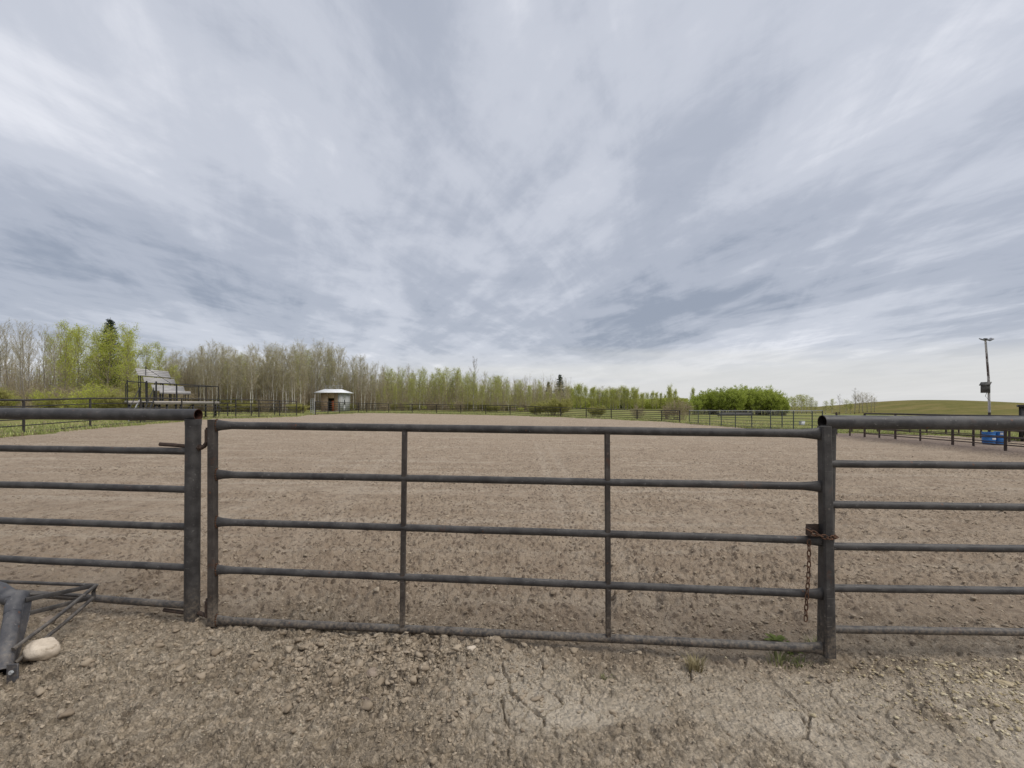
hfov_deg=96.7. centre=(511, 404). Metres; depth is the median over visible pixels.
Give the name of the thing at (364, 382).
poplar tree
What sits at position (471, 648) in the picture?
stone
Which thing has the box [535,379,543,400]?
poplar tree
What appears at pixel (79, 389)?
shrub
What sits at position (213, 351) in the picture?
poplar tree
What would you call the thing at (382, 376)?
poplar tree
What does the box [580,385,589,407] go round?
broadleaf tree
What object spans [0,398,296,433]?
arena fence
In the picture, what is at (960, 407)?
hill
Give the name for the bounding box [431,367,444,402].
poplar tree
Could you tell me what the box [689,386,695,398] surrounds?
broadleaf tree
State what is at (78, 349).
poplar tree
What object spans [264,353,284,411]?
poplar tree
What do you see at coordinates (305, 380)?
poplar tree
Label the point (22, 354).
bare tree
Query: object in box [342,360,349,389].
poplar tree
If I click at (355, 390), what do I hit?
poplar tree
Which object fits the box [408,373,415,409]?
poplar tree
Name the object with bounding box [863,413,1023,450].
arena fence
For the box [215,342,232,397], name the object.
poplar tree
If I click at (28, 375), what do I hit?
bare tree
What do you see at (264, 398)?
shrub
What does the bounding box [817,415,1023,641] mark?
pipe fence
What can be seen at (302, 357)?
poplar tree
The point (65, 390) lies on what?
shrub
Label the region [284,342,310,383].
poplar tree
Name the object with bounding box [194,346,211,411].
poplar tree
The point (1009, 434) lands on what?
paddock fence
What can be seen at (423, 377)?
poplar tree
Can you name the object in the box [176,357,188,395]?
poplar tree
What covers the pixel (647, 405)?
distant woods
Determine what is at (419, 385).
poplar tree
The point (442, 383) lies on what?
poplar tree
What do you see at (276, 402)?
shrub
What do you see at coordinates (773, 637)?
weed
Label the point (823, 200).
sky
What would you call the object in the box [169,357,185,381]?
poplar tree
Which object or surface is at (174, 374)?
poplar tree
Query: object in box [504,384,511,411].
poplar tree
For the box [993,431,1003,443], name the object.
plastic tub
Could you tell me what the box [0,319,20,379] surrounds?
bare tree
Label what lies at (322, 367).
poplar tree
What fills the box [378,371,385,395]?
poplar tree
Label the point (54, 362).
bare tree
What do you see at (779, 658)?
grass tuft
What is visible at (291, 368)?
poplar tree
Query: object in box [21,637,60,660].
stone
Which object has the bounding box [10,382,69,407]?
shrub
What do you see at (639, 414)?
shrub
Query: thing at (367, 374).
poplar tree
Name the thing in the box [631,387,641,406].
broadleaf tree
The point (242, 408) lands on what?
bush
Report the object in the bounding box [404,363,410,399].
poplar tree
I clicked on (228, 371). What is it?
poplar tree
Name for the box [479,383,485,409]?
poplar tree
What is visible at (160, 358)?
poplar tree
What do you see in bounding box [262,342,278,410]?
poplar tree
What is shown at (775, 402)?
bush
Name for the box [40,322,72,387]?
bare tree
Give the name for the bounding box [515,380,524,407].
poplar tree
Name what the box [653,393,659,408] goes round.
broadleaf tree
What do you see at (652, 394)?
broadleaf tree
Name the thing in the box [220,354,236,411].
poplar tree
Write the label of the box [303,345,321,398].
poplar tree
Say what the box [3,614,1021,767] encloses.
pebbles
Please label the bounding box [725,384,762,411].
bush
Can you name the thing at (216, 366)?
poplar tree
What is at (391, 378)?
poplar tree
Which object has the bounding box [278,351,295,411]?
poplar tree
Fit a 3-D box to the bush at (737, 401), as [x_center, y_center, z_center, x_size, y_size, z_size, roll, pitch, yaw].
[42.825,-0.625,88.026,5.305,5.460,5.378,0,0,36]
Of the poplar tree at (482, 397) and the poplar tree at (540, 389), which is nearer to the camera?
the poplar tree at (482, 397)
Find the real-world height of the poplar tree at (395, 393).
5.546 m
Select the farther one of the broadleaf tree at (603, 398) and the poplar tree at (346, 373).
the broadleaf tree at (603, 398)
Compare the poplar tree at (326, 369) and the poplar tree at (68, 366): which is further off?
the poplar tree at (326, 369)
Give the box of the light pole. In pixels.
[979,338,993,431]
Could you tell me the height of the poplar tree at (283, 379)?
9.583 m
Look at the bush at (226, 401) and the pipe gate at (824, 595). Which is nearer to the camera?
the pipe gate at (824, 595)
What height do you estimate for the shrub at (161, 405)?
3.391 m
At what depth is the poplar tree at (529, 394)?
92.01 m
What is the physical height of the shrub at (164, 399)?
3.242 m
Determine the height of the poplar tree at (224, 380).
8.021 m
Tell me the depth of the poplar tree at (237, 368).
62.65 m
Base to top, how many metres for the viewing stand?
4.518 m
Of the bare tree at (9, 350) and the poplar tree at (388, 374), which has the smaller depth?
the bare tree at (9, 350)
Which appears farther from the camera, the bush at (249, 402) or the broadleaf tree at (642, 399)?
the broadleaf tree at (642, 399)
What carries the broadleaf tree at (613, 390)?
on the grass field
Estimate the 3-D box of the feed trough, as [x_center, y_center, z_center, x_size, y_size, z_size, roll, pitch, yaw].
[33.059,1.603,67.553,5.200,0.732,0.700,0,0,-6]
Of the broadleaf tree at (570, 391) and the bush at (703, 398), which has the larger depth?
the broadleaf tree at (570, 391)
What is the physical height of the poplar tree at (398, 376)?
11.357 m
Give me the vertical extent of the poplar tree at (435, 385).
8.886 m
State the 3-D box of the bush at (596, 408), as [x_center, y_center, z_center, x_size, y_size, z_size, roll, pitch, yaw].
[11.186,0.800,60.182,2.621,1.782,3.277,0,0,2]
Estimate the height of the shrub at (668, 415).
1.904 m
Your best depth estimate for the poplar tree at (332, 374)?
85.05 m
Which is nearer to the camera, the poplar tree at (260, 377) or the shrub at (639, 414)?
the shrub at (639, 414)
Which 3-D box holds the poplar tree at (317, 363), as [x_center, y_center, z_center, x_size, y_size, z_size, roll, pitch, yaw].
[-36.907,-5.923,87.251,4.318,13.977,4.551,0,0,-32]
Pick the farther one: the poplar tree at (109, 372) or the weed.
the poplar tree at (109, 372)
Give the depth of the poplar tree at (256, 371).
63.37 m
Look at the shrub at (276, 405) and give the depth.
63.64 m
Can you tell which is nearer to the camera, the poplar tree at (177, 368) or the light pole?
the light pole
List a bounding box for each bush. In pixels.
[0,387,14,407]
[42,395,83,407]
[94,390,145,408]
[102,380,150,394]
[184,404,199,408]
[211,397,240,411]
[220,404,232,411]
[228,400,256,412]
[234,399,257,411]
[284,402,309,412]
[387,404,397,409]
[457,400,472,410]
[475,401,490,410]
[484,404,500,411]
[526,402,545,414]
[536,397,573,415]
[587,405,606,416]
[683,399,694,414]
[688,397,702,414]
[691,390,713,414]
[705,386,734,413]
[719,387,746,411]
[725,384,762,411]
[742,388,767,414]
[755,386,777,414]
[760,389,788,414]
[782,401,790,414]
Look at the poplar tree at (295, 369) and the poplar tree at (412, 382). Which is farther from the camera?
the poplar tree at (412, 382)
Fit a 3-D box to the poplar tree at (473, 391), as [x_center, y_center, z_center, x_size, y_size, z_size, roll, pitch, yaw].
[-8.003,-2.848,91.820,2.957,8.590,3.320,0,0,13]
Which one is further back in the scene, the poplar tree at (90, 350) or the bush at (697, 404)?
the bush at (697, 404)
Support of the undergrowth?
on the grass field
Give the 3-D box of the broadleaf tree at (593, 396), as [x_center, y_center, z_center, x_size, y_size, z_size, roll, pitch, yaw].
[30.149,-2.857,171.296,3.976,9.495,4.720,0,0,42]
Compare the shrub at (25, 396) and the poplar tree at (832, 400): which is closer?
the shrub at (25, 396)
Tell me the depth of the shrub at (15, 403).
43.11 m
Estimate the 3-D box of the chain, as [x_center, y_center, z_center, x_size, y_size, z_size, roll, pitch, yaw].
[1.928,1.052,2.801,0.258,0.585,0.092,0,0,-12]
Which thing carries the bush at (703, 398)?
on the grass field
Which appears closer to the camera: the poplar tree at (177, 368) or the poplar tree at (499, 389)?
the poplar tree at (177, 368)
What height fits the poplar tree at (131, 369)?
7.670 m
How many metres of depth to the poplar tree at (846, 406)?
127.00 m
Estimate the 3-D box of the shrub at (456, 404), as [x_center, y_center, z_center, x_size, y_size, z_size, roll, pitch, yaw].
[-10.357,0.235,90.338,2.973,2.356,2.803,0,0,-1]
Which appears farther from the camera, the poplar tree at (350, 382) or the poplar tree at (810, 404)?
the poplar tree at (810, 404)
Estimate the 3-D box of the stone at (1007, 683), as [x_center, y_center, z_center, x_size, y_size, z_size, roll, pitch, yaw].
[2.805,1.589,2.594,0.088,0.022,0.041,0,0,29]
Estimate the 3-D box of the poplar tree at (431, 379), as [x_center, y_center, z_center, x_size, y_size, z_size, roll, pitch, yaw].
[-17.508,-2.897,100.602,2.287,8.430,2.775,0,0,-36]
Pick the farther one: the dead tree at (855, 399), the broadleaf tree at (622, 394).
the broadleaf tree at (622, 394)
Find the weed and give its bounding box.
[765,633,785,641]
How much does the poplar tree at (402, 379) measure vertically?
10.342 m
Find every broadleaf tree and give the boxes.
[568,386,574,404]
[572,382,581,407]
[574,383,585,407]
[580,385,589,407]
[587,386,596,406]
[595,388,601,405]
[600,388,606,404]
[602,388,609,407]
[607,387,618,406]
[619,385,631,408]
[623,388,631,409]
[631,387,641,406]
[639,393,645,406]
[648,391,656,409]
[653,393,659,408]
[658,392,663,405]
[665,385,673,408]
[672,389,679,401]
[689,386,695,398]
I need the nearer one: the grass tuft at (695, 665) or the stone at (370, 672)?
the stone at (370, 672)
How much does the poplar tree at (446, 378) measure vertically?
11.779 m
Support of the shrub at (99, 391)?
on the grass field
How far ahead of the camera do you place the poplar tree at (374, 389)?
84.58 m
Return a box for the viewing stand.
[124,366,218,421]
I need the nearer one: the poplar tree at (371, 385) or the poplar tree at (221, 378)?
the poplar tree at (221, 378)
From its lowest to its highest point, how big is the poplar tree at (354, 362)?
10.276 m
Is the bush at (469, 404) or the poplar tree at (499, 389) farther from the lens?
the poplar tree at (499, 389)
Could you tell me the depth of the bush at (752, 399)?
88.82 m
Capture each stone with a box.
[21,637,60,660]
[40,615,56,623]
[366,667,377,677]
[467,645,475,651]
[993,679,1014,687]
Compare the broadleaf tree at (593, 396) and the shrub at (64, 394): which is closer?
the shrub at (64, 394)
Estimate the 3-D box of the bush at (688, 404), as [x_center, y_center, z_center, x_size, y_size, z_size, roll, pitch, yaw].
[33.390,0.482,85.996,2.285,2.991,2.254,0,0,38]
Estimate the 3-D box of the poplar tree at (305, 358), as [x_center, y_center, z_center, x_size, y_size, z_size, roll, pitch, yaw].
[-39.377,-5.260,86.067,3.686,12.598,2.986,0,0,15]
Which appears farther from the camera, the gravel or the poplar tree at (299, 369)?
the poplar tree at (299, 369)
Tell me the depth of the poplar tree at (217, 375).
61.48 m
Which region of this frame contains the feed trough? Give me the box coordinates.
[717,413,752,416]
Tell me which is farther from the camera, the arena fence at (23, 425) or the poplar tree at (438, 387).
the poplar tree at (438, 387)
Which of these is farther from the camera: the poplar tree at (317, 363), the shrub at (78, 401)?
the poplar tree at (317, 363)
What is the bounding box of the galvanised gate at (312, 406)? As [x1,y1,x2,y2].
[310,399,314,413]
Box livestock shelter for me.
[1017,405,1023,440]
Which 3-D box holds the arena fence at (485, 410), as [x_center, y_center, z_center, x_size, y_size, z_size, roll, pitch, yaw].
[-2.773,0.742,58.299,44.209,2.208,18.810,0,0,15]
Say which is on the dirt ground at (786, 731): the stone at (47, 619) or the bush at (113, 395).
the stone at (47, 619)
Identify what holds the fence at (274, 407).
on the grass field
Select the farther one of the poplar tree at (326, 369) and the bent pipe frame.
the poplar tree at (326, 369)
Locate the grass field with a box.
[0,406,1017,440]
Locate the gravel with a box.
[725,656,1023,765]
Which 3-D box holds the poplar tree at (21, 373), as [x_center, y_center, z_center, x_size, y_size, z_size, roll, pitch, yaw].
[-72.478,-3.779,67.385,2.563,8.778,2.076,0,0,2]
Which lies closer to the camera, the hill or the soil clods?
the soil clods
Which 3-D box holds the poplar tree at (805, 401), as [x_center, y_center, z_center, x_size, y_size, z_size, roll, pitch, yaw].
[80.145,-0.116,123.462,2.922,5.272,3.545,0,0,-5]
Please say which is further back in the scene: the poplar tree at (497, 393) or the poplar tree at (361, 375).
the poplar tree at (497, 393)
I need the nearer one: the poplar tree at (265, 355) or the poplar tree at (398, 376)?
the poplar tree at (265, 355)
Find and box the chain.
[804,528,838,621]
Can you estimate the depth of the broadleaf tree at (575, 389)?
168.43 m
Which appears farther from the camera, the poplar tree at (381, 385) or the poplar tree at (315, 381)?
the poplar tree at (381, 385)
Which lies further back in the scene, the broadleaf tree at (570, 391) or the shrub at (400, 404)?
the broadleaf tree at (570, 391)
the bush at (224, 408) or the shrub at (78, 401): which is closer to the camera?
the shrub at (78, 401)
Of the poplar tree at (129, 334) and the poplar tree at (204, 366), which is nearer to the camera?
the poplar tree at (129, 334)
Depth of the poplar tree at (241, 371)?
61.15 m
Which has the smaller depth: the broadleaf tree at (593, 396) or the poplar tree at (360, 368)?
the poplar tree at (360, 368)
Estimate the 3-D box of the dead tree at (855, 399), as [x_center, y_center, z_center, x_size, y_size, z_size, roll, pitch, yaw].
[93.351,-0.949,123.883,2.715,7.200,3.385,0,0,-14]
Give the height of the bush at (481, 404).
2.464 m
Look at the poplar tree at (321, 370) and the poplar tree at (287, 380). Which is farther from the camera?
the poplar tree at (321, 370)
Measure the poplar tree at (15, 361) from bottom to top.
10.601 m
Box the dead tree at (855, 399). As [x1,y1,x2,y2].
[849,388,859,413]
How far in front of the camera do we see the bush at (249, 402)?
61.87 m
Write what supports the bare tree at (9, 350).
on the grass field
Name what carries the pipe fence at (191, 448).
on the dirt ground at (786, 731)
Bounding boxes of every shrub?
[6,393,26,407]
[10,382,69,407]
[16,401,39,407]
[26,386,70,407]
[40,385,77,396]
[44,388,84,406]
[60,389,102,407]
[62,383,97,397]
[71,383,122,407]
[98,384,134,407]
[141,384,173,408]
[143,388,196,408]
[148,385,178,408]
[165,384,204,408]
[255,396,273,410]
[270,395,287,411]
[272,399,284,411]
[398,402,406,409]
[454,400,465,410]
[630,405,646,417]
[658,404,674,419]
[661,398,695,419]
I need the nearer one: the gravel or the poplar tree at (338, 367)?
the gravel
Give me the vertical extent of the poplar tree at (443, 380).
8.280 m
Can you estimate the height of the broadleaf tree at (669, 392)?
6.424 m
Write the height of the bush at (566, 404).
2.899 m
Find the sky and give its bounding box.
[0,0,1023,406]
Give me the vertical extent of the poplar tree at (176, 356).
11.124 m
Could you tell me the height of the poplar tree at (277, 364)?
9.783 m
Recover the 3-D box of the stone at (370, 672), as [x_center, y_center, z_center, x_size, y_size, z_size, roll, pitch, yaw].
[-0.782,1.512,2.558,0.066,0.051,0.076,0,0,36]
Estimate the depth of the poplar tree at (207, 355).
65.49 m
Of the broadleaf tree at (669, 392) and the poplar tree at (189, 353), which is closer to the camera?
the poplar tree at (189, 353)
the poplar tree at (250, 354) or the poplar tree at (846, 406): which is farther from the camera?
the poplar tree at (846, 406)
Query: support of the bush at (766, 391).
on the grass field
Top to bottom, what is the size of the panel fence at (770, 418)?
1.511 m
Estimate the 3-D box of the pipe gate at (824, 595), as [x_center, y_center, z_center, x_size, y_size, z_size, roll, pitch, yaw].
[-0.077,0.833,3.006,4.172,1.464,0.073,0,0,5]
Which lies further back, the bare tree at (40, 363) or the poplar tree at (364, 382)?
the poplar tree at (364, 382)
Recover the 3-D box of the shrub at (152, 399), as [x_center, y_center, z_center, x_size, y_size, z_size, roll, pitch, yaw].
[-36.828,-0.602,47.551,3.760,3.355,3.942,0,0,14]
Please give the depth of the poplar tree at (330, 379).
81.89 m
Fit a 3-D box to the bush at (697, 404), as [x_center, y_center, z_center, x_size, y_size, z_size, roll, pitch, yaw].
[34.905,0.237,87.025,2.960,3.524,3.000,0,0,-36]
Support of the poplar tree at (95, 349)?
on the grass field
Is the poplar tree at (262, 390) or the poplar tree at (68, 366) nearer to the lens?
the poplar tree at (68, 366)
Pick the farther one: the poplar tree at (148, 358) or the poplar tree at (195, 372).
the poplar tree at (195, 372)
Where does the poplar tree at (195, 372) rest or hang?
on the grass field
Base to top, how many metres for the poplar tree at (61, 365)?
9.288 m
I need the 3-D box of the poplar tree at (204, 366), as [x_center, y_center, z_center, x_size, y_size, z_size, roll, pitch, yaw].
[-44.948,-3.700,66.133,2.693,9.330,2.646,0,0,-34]
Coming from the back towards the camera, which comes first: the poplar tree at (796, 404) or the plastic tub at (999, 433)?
the poplar tree at (796, 404)
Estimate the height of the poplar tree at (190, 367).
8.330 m
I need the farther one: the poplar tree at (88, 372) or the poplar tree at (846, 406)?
the poplar tree at (846, 406)
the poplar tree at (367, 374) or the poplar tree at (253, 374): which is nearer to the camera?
the poplar tree at (253, 374)
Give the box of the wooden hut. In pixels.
[311,389,353,411]
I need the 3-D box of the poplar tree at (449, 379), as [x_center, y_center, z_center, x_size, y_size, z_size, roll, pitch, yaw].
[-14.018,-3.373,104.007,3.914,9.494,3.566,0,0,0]
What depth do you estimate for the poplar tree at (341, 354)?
85.64 m
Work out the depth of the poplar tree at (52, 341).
63.80 m
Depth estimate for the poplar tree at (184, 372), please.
66.62 m
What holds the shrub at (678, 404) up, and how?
on the grass field
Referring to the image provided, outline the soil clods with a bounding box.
[0,437,1023,767]
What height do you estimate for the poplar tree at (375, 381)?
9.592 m
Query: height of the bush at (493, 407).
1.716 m
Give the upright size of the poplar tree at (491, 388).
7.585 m
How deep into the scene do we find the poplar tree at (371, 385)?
81.85 m
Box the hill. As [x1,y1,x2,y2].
[764,400,1023,415]
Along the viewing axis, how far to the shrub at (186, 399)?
49.48 m
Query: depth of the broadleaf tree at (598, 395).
178.91 m
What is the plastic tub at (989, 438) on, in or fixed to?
on the dirt ground at (786, 731)
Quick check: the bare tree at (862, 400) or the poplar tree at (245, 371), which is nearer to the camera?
the poplar tree at (245, 371)
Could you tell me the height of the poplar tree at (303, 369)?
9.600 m
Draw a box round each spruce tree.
[89,319,129,388]
[552,375,565,397]
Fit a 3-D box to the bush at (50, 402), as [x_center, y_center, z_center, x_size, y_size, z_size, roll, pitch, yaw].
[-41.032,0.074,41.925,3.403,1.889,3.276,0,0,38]
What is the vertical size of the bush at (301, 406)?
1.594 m
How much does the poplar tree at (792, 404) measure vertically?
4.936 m
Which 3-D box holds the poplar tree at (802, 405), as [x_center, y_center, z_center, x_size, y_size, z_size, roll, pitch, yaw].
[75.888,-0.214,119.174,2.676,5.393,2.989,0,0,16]
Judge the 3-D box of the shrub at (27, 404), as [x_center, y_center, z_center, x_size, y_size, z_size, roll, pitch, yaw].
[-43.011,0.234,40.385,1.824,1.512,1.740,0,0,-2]
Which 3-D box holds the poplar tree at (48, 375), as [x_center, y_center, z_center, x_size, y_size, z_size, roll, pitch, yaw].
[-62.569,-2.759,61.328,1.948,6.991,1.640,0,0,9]
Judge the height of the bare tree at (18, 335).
10.321 m
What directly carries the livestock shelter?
on the grass field
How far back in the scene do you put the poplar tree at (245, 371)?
67.77 m
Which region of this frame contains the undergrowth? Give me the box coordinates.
[0,358,572,411]
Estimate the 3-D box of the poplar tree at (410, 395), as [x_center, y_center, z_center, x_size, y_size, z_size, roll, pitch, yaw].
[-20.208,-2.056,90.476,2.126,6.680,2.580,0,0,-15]
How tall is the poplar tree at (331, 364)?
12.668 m
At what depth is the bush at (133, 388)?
47.76 m
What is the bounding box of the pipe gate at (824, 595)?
[204,419,835,658]
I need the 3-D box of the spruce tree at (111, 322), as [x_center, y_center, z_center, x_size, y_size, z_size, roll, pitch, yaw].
[-49.112,-4.905,55.937,6.676,11.615,5.916,0,0,14]
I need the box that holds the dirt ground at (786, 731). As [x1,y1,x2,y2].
[0,413,1023,767]
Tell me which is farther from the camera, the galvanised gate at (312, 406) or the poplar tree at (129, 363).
the galvanised gate at (312, 406)
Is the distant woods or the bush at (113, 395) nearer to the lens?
the bush at (113, 395)
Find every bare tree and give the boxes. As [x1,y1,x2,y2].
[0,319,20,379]
[0,320,17,387]
[1,319,37,394]
[8,321,34,395]
[15,322,40,393]
[29,323,53,387]
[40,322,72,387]
[44,331,64,389]
[857,392,869,412]
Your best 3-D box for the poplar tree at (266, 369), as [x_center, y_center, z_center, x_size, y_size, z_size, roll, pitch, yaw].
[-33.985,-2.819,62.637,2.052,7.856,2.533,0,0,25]
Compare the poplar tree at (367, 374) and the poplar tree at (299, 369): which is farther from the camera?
the poplar tree at (367, 374)
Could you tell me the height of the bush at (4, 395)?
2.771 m
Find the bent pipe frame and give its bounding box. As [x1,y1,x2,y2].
[0,580,98,683]
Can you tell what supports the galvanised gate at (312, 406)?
on the grass field
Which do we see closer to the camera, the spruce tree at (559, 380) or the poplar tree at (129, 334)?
the poplar tree at (129, 334)
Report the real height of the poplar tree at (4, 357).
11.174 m
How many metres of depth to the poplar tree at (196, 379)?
64.69 m
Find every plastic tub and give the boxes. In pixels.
[981,432,995,444]
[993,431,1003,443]
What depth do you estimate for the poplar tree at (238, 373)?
65.95 m
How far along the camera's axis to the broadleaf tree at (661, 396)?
195.37 m
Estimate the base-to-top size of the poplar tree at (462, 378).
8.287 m
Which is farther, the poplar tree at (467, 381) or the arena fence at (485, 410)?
the poplar tree at (467, 381)
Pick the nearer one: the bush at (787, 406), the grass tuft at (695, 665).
the grass tuft at (695, 665)
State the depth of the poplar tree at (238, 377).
63.32 m
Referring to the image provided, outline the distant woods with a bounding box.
[571,397,687,408]
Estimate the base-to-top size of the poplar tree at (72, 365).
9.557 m
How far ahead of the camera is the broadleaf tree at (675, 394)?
195.71 m
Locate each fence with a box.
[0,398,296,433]
[0,408,206,622]
[218,403,302,415]
[315,401,679,421]
[689,410,822,428]
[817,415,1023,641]
[849,429,1023,445]
[851,429,1010,441]
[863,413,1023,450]
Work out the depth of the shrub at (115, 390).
42.82 m
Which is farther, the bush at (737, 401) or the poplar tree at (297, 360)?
the bush at (737, 401)
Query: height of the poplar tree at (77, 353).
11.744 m
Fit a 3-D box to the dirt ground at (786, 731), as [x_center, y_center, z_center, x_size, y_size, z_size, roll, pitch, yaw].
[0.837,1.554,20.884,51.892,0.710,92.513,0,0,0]
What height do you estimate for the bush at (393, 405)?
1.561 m
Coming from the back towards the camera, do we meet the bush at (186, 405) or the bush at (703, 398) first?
the bush at (703, 398)
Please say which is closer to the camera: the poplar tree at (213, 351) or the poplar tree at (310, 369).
the poplar tree at (213, 351)
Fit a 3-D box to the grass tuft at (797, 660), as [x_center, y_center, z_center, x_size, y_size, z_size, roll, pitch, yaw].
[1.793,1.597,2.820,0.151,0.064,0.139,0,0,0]
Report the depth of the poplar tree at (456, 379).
104.03 m
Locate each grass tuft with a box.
[682,650,706,672]
[763,650,795,669]
[791,654,814,669]
[803,634,816,641]
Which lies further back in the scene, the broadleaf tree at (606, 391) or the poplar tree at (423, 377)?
the broadleaf tree at (606, 391)
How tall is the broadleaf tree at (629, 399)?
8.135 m
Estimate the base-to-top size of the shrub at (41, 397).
2.711 m
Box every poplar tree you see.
[0,343,13,384]
[9,340,25,387]
[15,355,25,394]
[36,331,66,389]
[41,362,52,389]
[45,320,82,390]
[47,338,76,388]
[52,324,97,390]
[58,341,80,389]
[61,326,90,390]
[76,353,98,388]
[80,331,112,385]
[85,322,121,388]
[85,327,117,389]
[112,331,143,391]
[113,322,144,389]
[114,350,139,387]
[131,343,156,389]
[147,342,171,406]
[167,352,181,382]
[167,364,181,385]
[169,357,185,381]
[171,349,183,368]
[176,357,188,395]
[177,357,189,387]
[182,350,199,388]
[183,358,196,390]
[188,351,202,392]
[191,350,209,409]
[193,348,212,389]
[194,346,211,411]
[203,339,219,411]
[205,347,214,400]
[208,348,220,394]
[210,343,225,401]
[213,353,228,411]
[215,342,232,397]
[218,345,235,410]
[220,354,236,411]
[222,362,232,396]
[225,351,245,400]
[230,355,246,411]
[232,348,245,400]
[234,353,248,411]
[235,343,259,410]
[242,352,250,401]
[242,352,261,402]
[246,345,262,410]
[254,356,267,402]
[257,341,278,410]
[257,355,270,410]
[258,356,274,410]
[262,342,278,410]
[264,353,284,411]
[267,343,286,411]
[274,343,291,411]
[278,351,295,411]
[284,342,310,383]
[284,347,298,411]
[284,356,293,402]
[287,345,302,411]
[290,351,305,400]
[293,339,308,403]
[293,343,307,377]
[297,350,309,398]
[298,344,312,391]
[300,355,309,411]
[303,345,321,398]
[303,349,314,408]
[309,338,326,409]
[310,351,321,400]
[314,341,326,409]
[319,343,331,388]
[319,346,324,386]
[323,347,335,388]
[324,341,340,388]
[324,353,337,387]
[330,346,344,388]
[335,346,348,388]
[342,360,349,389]
[343,361,355,409]
[345,355,360,409]
[351,357,358,409]
[354,354,367,409]
[356,355,368,391]
[360,361,370,410]
[364,363,370,391]
[366,363,374,409]
[372,360,381,409]
[372,375,376,409]
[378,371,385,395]
[379,365,385,393]
[382,365,393,397]
[387,367,394,399]
[392,384,397,403]
[396,366,404,389]
[396,368,408,401]
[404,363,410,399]
[405,377,414,403]
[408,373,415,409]
[413,369,426,410]
[418,366,430,405]
[429,373,435,402]
[430,373,438,401]
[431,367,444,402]
[436,369,448,401]
[437,377,443,409]
[438,374,445,408]
[442,366,452,402]
[446,370,456,409]
[451,366,464,409]
[460,377,467,402]
[463,375,470,410]
[467,370,477,410]
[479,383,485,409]
[483,375,494,403]
[492,379,503,402]
[493,375,501,411]
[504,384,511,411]
[512,383,520,410]
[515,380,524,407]
[526,385,531,405]
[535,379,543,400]
[538,386,542,400]
[790,396,796,409]
[792,394,800,413]
[796,393,805,413]
[804,395,810,413]
[807,397,814,410]
[828,399,835,409]
[842,400,849,409]
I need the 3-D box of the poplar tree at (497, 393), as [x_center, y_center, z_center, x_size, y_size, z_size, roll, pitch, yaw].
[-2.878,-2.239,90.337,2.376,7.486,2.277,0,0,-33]
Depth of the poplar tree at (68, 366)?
49.40 m
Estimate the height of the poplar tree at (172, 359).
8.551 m
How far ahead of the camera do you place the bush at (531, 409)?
65.42 m
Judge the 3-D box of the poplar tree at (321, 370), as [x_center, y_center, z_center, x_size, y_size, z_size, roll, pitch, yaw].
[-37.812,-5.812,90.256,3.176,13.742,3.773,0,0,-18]
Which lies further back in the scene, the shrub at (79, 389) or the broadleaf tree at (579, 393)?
the broadleaf tree at (579, 393)
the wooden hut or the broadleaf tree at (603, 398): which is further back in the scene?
the broadleaf tree at (603, 398)
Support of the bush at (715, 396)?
on the grass field
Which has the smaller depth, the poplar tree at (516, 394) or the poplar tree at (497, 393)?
the poplar tree at (497, 393)
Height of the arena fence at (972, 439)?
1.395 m
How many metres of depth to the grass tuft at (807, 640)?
3.06 m
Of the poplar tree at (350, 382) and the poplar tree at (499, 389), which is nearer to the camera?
the poplar tree at (350, 382)

